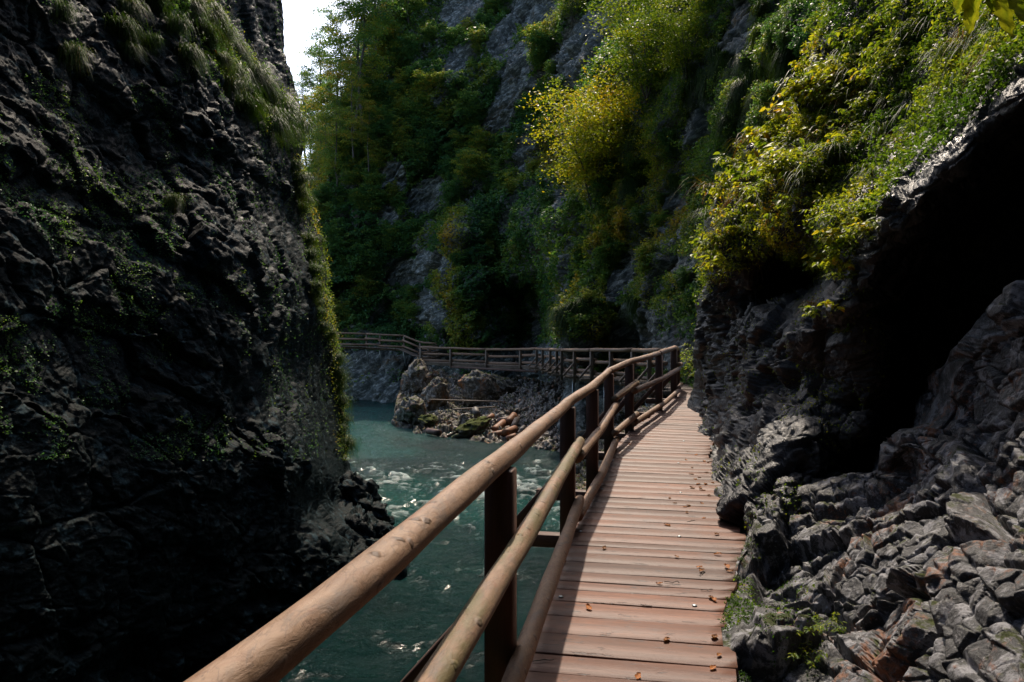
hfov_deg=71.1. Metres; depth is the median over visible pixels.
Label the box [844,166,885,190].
sedge tuft
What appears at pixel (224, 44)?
undergrowth
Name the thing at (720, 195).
leafy plant
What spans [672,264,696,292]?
shrub
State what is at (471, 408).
pole
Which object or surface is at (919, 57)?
leafy plant
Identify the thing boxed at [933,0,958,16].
leafy plant
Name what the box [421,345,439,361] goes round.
railing
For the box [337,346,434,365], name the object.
boardwalk
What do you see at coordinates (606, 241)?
shrub
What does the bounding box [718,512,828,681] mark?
moss
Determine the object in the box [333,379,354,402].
grass tuft
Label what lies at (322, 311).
grass tuft
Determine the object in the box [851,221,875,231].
leafy plant
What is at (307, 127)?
grass tuft
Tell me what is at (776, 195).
leafy plant
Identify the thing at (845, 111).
leafy plant
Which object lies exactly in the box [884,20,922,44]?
sedge tuft
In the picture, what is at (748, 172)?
leafy plant
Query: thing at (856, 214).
leafy plant
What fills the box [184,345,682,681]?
railing
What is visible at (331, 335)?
grass tuft
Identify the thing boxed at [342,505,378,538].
boulder
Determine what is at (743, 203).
leafy plant
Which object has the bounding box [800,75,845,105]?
leafy plant
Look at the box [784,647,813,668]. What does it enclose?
leafy plant
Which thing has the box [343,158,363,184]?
shrub
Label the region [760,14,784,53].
shrub
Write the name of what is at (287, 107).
grass tuft
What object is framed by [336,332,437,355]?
railing
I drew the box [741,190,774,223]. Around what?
sedge tuft
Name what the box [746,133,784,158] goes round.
leafy plant
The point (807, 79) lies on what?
leafy plant
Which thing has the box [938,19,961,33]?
leafy plant
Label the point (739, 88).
grass tuft
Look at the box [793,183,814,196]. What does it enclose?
leafy plant
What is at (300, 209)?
grass tuft
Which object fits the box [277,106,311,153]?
grass tuft
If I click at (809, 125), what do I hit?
leafy plant
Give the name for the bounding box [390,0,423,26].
slender tree
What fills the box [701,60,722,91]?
grass tuft
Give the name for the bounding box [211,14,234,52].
grass tuft
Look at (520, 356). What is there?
railing
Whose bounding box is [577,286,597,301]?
shrub
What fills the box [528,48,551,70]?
shrub
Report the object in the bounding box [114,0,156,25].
grass tuft
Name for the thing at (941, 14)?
leafy plant
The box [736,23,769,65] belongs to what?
grass tuft
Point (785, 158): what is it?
leafy plant
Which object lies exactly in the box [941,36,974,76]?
sedge tuft
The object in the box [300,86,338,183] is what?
slender tree
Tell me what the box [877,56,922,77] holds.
leafy plant
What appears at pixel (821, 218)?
leafy plant
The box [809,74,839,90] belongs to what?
leafy plant
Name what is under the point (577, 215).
shrub
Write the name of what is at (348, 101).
shrub
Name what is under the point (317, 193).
shrub
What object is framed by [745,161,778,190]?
leafy plant
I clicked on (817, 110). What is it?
leafy plant
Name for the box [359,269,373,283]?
shrub
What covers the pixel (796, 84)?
leafy plant
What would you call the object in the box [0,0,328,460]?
undergrowth
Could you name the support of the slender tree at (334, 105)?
on the hillside
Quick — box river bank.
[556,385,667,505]
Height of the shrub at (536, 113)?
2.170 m
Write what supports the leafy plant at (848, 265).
attached to the cliff at (946, 244)
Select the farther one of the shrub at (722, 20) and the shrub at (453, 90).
the shrub at (453, 90)
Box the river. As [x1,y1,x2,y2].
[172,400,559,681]
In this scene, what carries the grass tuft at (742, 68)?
on the hillside
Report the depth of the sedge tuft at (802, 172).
7.05 m
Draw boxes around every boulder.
[337,470,386,511]
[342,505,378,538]
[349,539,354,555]
[353,538,377,546]
[356,492,394,524]
[370,520,395,537]
[395,395,425,426]
[401,358,433,393]
[418,414,438,426]
[421,376,448,410]
[451,416,491,437]
[457,369,502,407]
[492,374,519,392]
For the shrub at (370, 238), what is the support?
on the hillside
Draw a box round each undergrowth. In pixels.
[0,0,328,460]
[173,0,311,148]
[293,154,352,459]
[307,0,628,396]
[595,0,825,388]
[686,0,1023,305]
[694,285,920,536]
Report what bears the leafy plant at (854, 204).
on the cliff at (946, 244)
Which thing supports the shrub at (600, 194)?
on the hillside
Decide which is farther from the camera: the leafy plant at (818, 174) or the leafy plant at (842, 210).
the leafy plant at (818, 174)
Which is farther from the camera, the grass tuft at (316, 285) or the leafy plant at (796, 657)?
the grass tuft at (316, 285)
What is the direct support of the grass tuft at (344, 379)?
on the cliff at (118, 562)
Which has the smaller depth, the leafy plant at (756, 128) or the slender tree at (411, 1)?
the leafy plant at (756, 128)
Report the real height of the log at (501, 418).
0.492 m
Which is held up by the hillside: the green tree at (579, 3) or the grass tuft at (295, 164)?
the green tree at (579, 3)
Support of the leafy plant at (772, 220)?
on the cliff at (946, 244)
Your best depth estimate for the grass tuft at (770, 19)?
22.92 m
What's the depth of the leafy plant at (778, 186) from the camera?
7.70 m
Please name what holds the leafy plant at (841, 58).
on the cliff at (946, 244)
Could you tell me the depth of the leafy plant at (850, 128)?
7.70 m
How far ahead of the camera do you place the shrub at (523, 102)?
63.77 m
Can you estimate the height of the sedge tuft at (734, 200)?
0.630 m
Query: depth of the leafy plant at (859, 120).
7.80 m
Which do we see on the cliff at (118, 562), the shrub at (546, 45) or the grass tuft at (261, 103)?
the grass tuft at (261, 103)
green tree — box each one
[546,0,588,22]
[571,0,696,103]
[635,0,721,78]
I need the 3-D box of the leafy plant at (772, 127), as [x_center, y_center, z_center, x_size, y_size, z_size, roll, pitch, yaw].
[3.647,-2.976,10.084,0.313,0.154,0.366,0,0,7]
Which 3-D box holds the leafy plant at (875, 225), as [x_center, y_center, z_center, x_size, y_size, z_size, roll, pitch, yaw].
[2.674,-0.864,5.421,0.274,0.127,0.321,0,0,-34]
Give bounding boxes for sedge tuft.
[670,175,732,221]
[679,209,712,228]
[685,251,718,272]
[686,206,712,227]
[694,216,741,250]
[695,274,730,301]
[706,185,761,225]
[725,133,754,156]
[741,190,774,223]
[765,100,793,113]
[766,136,812,171]
[768,65,822,118]
[775,163,837,210]
[780,125,833,147]
[797,136,859,177]
[797,140,859,170]
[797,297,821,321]
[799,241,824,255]
[809,88,869,120]
[811,66,865,107]
[813,217,835,237]
[818,40,869,77]
[825,120,874,137]
[832,159,884,180]
[837,115,896,153]
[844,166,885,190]
[866,65,907,97]
[870,89,903,114]
[881,69,914,94]
[881,100,918,138]
[882,13,940,56]
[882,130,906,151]
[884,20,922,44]
[887,119,932,136]
[888,85,920,110]
[911,43,965,78]
[911,44,945,81]
[918,68,966,104]
[919,78,949,101]
[921,25,975,82]
[921,92,949,107]
[924,43,963,58]
[931,15,997,64]
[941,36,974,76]
[957,45,998,85]
[961,16,1015,56]
[962,8,992,47]
[965,22,1018,61]
[966,52,1002,78]
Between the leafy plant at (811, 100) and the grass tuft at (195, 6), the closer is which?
the leafy plant at (811, 100)
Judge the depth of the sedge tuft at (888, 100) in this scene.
7.23 m
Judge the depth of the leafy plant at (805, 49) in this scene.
10.20 m
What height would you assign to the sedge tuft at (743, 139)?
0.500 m
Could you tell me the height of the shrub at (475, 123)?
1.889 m
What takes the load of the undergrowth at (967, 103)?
on the cliff at (946, 244)
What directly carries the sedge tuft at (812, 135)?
on the cliff at (946, 244)
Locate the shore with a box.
[391,365,565,450]
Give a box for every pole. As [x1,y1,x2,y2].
[429,399,500,401]
[453,406,495,409]
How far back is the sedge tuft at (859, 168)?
6.71 m
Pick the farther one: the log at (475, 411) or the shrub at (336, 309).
the shrub at (336, 309)
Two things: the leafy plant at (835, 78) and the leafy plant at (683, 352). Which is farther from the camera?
the leafy plant at (683, 352)
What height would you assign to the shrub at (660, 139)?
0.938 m
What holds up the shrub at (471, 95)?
on the hillside
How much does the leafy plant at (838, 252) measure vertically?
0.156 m
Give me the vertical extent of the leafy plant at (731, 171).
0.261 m
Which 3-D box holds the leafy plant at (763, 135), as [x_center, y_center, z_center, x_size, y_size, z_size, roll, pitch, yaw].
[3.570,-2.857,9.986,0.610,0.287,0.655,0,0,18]
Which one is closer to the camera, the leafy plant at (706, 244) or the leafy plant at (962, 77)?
the leafy plant at (962, 77)
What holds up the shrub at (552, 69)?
on the hillside
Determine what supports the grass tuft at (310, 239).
on the cliff at (118, 562)
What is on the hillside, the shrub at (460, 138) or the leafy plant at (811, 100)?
the shrub at (460, 138)
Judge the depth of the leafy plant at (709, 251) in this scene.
10.11 m
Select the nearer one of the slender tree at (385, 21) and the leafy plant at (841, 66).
the leafy plant at (841, 66)
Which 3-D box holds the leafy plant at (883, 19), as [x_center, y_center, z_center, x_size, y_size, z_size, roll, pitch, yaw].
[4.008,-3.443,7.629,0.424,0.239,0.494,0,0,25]
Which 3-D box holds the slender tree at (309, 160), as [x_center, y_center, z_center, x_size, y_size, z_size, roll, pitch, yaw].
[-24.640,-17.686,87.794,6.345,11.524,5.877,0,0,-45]
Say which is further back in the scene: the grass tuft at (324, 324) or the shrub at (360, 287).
the shrub at (360, 287)
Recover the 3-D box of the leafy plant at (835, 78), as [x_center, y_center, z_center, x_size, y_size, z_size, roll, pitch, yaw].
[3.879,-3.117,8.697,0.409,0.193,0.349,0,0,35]
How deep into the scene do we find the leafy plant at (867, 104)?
7.55 m
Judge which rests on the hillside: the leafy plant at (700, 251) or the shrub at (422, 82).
the shrub at (422, 82)
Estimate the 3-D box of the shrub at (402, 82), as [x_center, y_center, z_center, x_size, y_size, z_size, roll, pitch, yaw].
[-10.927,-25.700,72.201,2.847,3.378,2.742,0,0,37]
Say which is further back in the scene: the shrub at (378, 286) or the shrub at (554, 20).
the shrub at (378, 286)
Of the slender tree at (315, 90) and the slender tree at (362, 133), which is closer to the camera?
the slender tree at (362, 133)
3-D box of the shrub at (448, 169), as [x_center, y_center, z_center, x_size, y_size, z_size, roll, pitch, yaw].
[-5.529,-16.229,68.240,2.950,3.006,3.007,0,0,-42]
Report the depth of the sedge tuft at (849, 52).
8.50 m
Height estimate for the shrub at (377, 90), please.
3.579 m
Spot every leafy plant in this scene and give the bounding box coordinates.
[679,350,692,365]
[680,357,692,373]
[680,368,694,380]
[690,236,711,252]
[690,253,731,276]
[693,248,707,261]
[694,238,713,251]
[697,183,730,194]
[701,249,723,258]
[703,231,738,249]
[709,184,746,205]
[710,232,729,244]
[711,151,748,170]
[714,236,731,244]
[715,165,751,188]
[715,208,740,219]
[717,261,749,274]
[723,225,745,240]
[723,225,748,236]
[725,154,742,163]
[725,158,743,165]
[726,164,750,182]
[727,246,748,258]
[731,182,743,191]
[735,193,759,211]
[737,162,759,180]
[738,159,767,179]
[738,182,757,189]
[740,179,769,198]
[741,126,769,141]
[742,202,762,211]
[743,147,785,175]
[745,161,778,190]
[746,126,785,142]
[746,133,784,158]
[753,119,780,133]
[754,134,785,151]
[757,142,786,152]
[757,220,775,228]
[758,123,786,138]
[758,152,786,168]
[759,101,794,122]
[759,164,792,179]
[761,213,793,232]
[762,121,783,131]
[763,138,803,158]
[764,158,802,174]
[767,149,809,170]
[768,79,807,101]
[768,155,811,169]
[770,131,796,145]
[770,181,786,192]
[771,146,816,172]
[771,196,819,215]
[775,193,814,211]
[778,164,806,184]
[779,129,801,139]
[780,84,825,101]
[784,63,831,93]
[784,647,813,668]
[786,80,813,97]
[787,79,811,91]
[787,125,808,134]
[788,60,809,70]
[788,157,830,179]
[790,121,807,127]
[791,83,830,111]
[792,176,811,186]
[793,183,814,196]
[793,615,824,637]
[794,639,827,668]
[796,87,819,100]
[797,91,824,103]
[798,72,832,86]
[798,148,834,165]
[798,305,829,321]
[799,113,821,132]
[799,145,836,165]
[799,172,815,182]
[800,11,818,30]
[800,34,816,52]
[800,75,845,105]
[800,208,850,227]
[801,17,817,32]
[801,119,838,144]
[801,251,828,267]
[802,107,819,115]
[802,138,837,151]
[802,197,824,207]
[803,113,819,122]
[804,48,846,75]
[805,66,851,86]
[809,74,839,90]
[811,256,853,282]
[812,226,848,244]
[812,612,838,626]
[814,70,845,89]
[814,166,839,179]
[814,199,846,212]
[815,109,861,129]
[816,87,847,104]
[816,183,832,192]
[816,612,846,635]
[817,300,845,313]
[819,142,841,151]
[819,256,856,273]
[820,194,869,213]
[823,242,858,262]
[824,117,856,127]
[824,130,861,146]
[824,234,849,253]
[826,270,857,282]
[828,10,884,43]
[828,55,871,69]
[828,120,865,137]
[829,53,865,76]
[831,34,851,49]
[831,108,876,126]
[832,204,864,216]
[834,235,854,250]
[836,100,870,121]
[838,226,874,246]
[839,57,865,71]
[840,209,869,226]
[840,217,880,235]
[842,207,869,219]
[843,21,875,46]
[843,91,863,104]
[844,66,875,89]
[849,98,870,111]
[851,15,876,29]
[851,91,874,106]
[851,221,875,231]
[852,132,870,144]
[853,28,886,51]
[853,58,872,72]
[854,91,885,110]
[858,35,908,63]
[858,57,886,68]
[863,47,904,63]
[864,38,910,65]
[866,0,911,28]
[866,39,903,57]
[866,64,904,86]
[871,65,897,82]
[875,47,910,65]
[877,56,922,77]
[885,0,915,8]
[886,86,914,102]
[890,10,926,31]
[890,17,915,39]
[891,21,921,38]
[898,29,924,43]
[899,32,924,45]
[913,47,937,62]
[917,0,947,12]
[923,16,960,39]
[927,0,953,14]
[929,51,958,69]
[930,57,952,71]
[931,6,957,24]
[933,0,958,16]
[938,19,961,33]
[949,74,975,85]
[953,2,987,26]
[983,31,1006,37]
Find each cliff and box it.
[0,0,409,681]
[687,0,1023,591]
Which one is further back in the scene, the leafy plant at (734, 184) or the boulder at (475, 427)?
the boulder at (475, 427)
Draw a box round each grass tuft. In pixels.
[51,0,89,30]
[55,39,96,80]
[96,7,158,63]
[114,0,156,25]
[118,37,147,69]
[141,26,169,58]
[142,0,182,30]
[159,11,202,46]
[161,190,188,214]
[171,40,214,88]
[184,0,216,34]
[192,11,230,59]
[202,29,226,51]
[204,0,239,41]
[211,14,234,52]
[211,46,242,79]
[218,25,241,49]
[222,60,261,107]
[222,73,251,105]
[228,36,257,70]
[233,91,277,134]
[234,53,256,79]
[242,78,275,111]
[243,57,279,94]
[250,68,289,108]
[251,95,272,119]
[257,79,286,106]
[262,86,294,111]
[263,112,306,158]
[264,102,293,139]
[275,96,305,123]
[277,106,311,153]
[278,98,306,125]
[289,158,307,178]
[290,126,304,147]
[292,171,318,196]
[294,112,320,159]
[295,185,315,218]
[298,200,311,216]
[298,230,325,252]
[300,247,327,268]
[302,193,318,213]
[308,260,329,286]
[308,289,325,306]
[309,280,329,298]
[311,235,328,250]
[315,297,327,310]
[315,307,329,321]
[316,320,334,337]
[324,326,339,350]
[332,350,353,377]
[332,366,349,383]
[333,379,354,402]
[334,373,355,393]
[337,393,357,418]
[338,413,354,434]
[338,421,352,444]
[340,435,361,466]
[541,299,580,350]
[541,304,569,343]
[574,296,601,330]
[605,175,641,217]
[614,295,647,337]
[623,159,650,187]
[660,49,683,81]
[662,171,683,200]
[668,78,699,129]
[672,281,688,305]
[687,67,711,101]
[690,76,717,114]
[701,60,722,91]
[706,115,730,149]
[711,65,741,93]
[713,49,734,76]
[715,116,744,166]
[717,76,752,116]
[722,98,744,127]
[726,50,754,84]
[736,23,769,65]
[736,111,750,146]
[737,92,758,120]
[740,66,761,92]
[740,76,771,125]
[745,3,755,14]
[746,0,770,31]
[751,62,777,85]
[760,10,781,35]
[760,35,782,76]
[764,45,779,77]
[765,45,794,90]
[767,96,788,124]
[770,68,800,111]
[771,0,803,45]
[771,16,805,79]
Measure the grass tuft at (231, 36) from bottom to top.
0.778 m
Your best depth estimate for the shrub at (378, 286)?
68.63 m
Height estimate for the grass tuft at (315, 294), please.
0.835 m
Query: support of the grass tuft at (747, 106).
on the hillside
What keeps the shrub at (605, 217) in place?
on the hillside
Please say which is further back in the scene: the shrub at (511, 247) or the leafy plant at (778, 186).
the shrub at (511, 247)
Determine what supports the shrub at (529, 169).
on the hillside
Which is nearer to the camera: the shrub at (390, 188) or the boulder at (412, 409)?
the boulder at (412, 409)
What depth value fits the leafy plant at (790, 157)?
7.40 m
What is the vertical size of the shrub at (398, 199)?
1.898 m
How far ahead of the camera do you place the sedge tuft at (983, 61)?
4.54 m
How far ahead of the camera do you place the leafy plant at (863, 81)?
7.96 m
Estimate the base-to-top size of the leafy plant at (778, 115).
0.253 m
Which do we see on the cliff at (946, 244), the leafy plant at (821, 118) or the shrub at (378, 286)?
the leafy plant at (821, 118)
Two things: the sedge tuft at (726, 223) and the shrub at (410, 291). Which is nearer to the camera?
the sedge tuft at (726, 223)
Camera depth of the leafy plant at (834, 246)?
6.10 m
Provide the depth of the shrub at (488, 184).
64.39 m
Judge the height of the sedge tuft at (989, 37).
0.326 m
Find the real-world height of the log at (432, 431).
0.346 m
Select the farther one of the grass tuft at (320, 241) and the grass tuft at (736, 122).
the grass tuft at (736, 122)
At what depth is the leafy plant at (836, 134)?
7.21 m
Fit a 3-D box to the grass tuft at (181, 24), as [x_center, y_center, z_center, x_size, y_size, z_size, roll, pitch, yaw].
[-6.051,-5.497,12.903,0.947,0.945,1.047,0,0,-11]
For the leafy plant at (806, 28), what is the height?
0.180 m
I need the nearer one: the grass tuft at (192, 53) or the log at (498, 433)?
the grass tuft at (192, 53)
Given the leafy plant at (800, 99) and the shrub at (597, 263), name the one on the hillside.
the shrub at (597, 263)
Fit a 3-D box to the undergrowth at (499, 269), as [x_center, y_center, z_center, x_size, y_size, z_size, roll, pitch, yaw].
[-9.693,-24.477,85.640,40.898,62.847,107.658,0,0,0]
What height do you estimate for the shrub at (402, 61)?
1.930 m
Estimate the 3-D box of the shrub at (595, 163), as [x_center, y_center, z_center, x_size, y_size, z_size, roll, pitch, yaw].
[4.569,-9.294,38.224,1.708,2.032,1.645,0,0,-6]
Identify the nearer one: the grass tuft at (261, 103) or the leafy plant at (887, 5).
the leafy plant at (887, 5)
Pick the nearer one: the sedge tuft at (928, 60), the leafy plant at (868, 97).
the sedge tuft at (928, 60)
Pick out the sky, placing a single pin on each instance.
(299, 20)
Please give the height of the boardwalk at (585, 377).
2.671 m
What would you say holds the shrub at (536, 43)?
on the hillside
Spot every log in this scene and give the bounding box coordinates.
[426,428,441,435]
[472,406,480,417]
[487,413,494,418]
[490,419,506,430]
[493,430,503,436]
[497,416,508,422]
[501,425,517,436]
[506,412,516,425]
[506,433,515,440]
[510,417,519,426]
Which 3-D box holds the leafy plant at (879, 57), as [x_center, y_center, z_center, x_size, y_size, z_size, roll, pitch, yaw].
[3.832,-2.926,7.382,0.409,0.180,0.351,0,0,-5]
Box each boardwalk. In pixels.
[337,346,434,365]
[425,361,692,406]
[525,389,745,681]
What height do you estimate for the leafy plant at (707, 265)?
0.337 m
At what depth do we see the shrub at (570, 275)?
42.06 m
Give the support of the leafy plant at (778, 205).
on the cliff at (946, 244)
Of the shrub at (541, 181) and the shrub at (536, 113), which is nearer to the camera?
the shrub at (541, 181)
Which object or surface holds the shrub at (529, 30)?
on the hillside
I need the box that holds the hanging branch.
[953,0,1023,38]
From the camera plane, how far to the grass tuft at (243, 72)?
15.72 m
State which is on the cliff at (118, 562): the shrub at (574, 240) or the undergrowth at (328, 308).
the undergrowth at (328, 308)
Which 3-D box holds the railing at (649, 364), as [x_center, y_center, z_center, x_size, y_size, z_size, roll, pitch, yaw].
[2.713,1.070,33.379,1.360,1.699,22.541,0,0,-9]
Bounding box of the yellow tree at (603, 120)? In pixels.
[511,66,647,208]
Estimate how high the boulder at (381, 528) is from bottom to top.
0.949 m
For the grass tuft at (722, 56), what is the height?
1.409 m
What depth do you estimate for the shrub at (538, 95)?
60.12 m
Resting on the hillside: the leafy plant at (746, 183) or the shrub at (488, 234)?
the shrub at (488, 234)
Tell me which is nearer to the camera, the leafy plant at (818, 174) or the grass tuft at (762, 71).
the leafy plant at (818, 174)
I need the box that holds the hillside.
[304,0,824,437]
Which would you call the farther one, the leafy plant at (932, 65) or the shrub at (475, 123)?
the shrub at (475, 123)
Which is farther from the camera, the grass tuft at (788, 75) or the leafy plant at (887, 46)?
the grass tuft at (788, 75)
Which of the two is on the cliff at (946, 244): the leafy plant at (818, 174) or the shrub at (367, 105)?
the leafy plant at (818, 174)
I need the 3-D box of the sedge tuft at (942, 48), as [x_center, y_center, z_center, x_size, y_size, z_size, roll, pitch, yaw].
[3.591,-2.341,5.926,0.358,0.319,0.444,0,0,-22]
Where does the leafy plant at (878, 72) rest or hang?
on the cliff at (946, 244)
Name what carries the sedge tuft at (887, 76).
on the cliff at (946, 244)
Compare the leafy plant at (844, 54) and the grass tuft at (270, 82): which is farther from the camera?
the grass tuft at (270, 82)
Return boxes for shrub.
[309,189,330,209]
[311,184,326,200]
[317,181,346,204]
[320,144,346,176]
[323,224,343,242]
[325,233,358,265]
[329,134,348,166]
[330,297,352,324]
[332,135,346,156]
[337,161,356,178]
[338,94,365,113]
[339,130,365,159]
[342,143,362,159]
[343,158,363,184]
[344,102,359,116]
[344,241,376,274]
[348,185,366,209]
[348,274,381,305]
[350,138,365,159]
[350,226,382,258]
[359,98,380,114]
[359,168,387,189]
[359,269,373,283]
[362,79,389,115]
[364,278,383,292]
[370,36,393,54]
[373,97,394,113]
[374,217,401,252]
[383,21,403,47]
[384,177,401,202]
[389,67,414,96]
[390,193,411,211]
[390,282,403,306]
[390,298,414,319]
[393,218,422,250]
[395,36,407,49]
[397,49,413,64]
[397,61,424,91]
[398,302,420,320]
[402,34,423,51]
[403,97,426,123]
[405,285,420,301]
[409,69,436,99]
[411,87,433,114]
[413,91,436,121]
[416,129,441,156]
[418,21,438,41]
[431,69,446,88]
[434,154,460,183]
[438,177,468,211]
[442,24,466,48]
[442,139,461,157]
[443,69,469,100]
[446,130,473,157]
[447,252,469,270]
[450,147,482,189]
[454,85,484,117]
[454,145,480,168]
[454,299,466,309]
[457,17,473,32]
[462,119,479,138]
[464,125,496,158]
[467,25,486,53]
[467,148,492,180]
[471,165,502,194]
[474,8,494,27]
[479,217,496,237]
[482,0,498,15]
[484,75,501,97]
[490,166,516,184]
[491,0,514,17]
[500,128,515,151]
[501,176,517,195]
[507,240,520,259]
[509,227,528,251]
[514,91,533,122]
[520,13,553,58]
[523,27,556,62]
[524,157,540,176]
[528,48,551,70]
[529,98,540,118]
[532,93,547,111]
[533,186,555,208]
[534,121,546,142]
[536,34,555,55]
[536,177,546,187]
[540,200,553,209]
[544,60,557,73]
[548,10,560,30]
[549,101,560,112]
[550,77,558,88]
[557,156,570,178]
[565,270,578,288]
[565,310,593,338]
[569,231,588,263]
[571,201,582,212]
[574,207,585,220]
[577,144,601,182]
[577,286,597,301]
[582,172,614,210]
[586,146,607,180]
[589,246,617,273]
[594,239,627,270]
[601,213,612,228]
[602,238,621,255]
[631,203,648,223]
[633,238,656,272]
[647,209,671,229]
[649,64,663,89]
[654,126,681,156]
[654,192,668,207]
[657,132,676,152]
[663,287,675,297]
[671,295,683,320]
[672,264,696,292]
[674,291,697,318]
[675,301,685,317]
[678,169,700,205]
[685,20,696,34]
[711,16,730,39]
[725,128,743,156]
[748,72,789,122]
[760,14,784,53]
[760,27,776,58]
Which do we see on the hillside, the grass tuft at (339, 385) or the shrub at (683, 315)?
the shrub at (683, 315)
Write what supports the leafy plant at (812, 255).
on the cliff at (946, 244)
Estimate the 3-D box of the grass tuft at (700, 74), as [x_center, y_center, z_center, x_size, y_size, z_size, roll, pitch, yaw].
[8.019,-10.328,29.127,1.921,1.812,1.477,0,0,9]
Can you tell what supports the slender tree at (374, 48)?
on the hillside
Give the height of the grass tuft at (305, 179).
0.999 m
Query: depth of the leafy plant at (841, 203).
6.16 m
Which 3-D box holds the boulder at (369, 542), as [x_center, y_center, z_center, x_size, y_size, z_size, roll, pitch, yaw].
[-3.207,5.099,16.620,1.222,1.089,1.318,-26,-39,13]
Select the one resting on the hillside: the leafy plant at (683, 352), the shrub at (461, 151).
the shrub at (461, 151)
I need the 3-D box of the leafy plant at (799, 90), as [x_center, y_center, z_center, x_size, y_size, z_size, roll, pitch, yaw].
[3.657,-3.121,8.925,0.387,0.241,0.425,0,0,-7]
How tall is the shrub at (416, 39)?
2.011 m
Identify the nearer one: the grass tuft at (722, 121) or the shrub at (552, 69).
the grass tuft at (722, 121)
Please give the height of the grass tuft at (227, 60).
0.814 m
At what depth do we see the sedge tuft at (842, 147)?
7.04 m
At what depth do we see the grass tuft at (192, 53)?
13.06 m
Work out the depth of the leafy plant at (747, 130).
10.04 m
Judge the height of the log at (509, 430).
0.467 m
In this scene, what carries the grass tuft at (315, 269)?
on the cliff at (118, 562)
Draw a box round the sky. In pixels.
[282,0,377,161]
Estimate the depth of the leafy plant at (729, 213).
9.29 m
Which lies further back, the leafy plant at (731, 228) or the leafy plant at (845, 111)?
the leafy plant at (731, 228)
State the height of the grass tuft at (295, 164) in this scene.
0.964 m
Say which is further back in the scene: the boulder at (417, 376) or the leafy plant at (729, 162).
the boulder at (417, 376)
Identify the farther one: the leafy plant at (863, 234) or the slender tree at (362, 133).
the slender tree at (362, 133)
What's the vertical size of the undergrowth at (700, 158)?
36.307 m
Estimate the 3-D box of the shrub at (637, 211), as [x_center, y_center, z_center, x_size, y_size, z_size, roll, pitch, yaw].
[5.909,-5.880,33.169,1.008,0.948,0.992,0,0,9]
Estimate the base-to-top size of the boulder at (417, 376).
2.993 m
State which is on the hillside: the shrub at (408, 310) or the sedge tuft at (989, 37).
the shrub at (408, 310)
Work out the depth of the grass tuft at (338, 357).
26.06 m
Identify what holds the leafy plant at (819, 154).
on the cliff at (946, 244)
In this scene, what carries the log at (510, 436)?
on the shore
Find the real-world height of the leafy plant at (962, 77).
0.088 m
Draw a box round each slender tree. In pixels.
[293,65,318,172]
[295,27,339,181]
[298,64,335,118]
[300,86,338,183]
[300,95,327,186]
[301,2,370,127]
[302,154,324,189]
[303,106,330,191]
[310,93,357,202]
[311,0,400,132]
[311,59,359,168]
[320,0,410,136]
[332,56,371,157]
[338,0,411,70]
[344,0,403,69]
[355,99,384,171]
[376,0,411,33]
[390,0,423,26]
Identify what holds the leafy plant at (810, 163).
on the cliff at (946, 244)
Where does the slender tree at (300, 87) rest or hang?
on the hillside
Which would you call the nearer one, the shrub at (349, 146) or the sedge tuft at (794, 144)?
the sedge tuft at (794, 144)
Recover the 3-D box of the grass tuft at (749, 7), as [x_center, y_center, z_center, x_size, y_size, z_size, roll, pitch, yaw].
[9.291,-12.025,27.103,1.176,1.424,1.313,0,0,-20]
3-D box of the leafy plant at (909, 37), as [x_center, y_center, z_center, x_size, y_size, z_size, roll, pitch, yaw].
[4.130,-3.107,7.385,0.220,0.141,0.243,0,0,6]
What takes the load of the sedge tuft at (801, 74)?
on the cliff at (946, 244)
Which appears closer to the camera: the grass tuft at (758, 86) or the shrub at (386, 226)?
the grass tuft at (758, 86)
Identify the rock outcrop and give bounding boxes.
[722,280,1023,681]
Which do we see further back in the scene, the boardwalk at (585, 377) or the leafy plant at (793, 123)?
the boardwalk at (585, 377)
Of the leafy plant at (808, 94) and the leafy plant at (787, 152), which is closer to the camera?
the leafy plant at (787, 152)
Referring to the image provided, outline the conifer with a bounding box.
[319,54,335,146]
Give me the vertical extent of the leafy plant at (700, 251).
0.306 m
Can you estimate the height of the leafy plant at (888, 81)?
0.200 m
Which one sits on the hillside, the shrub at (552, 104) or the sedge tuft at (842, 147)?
the shrub at (552, 104)
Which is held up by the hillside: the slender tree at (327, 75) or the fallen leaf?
the slender tree at (327, 75)
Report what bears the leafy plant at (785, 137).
on the cliff at (946, 244)
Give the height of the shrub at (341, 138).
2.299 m
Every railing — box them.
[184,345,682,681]
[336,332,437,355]
[419,346,539,371]
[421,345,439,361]
[528,348,667,393]
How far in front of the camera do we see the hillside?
59.24 m
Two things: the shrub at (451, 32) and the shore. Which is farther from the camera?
the shrub at (451, 32)
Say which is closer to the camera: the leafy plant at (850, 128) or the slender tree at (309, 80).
the leafy plant at (850, 128)
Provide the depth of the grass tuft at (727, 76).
26.44 m

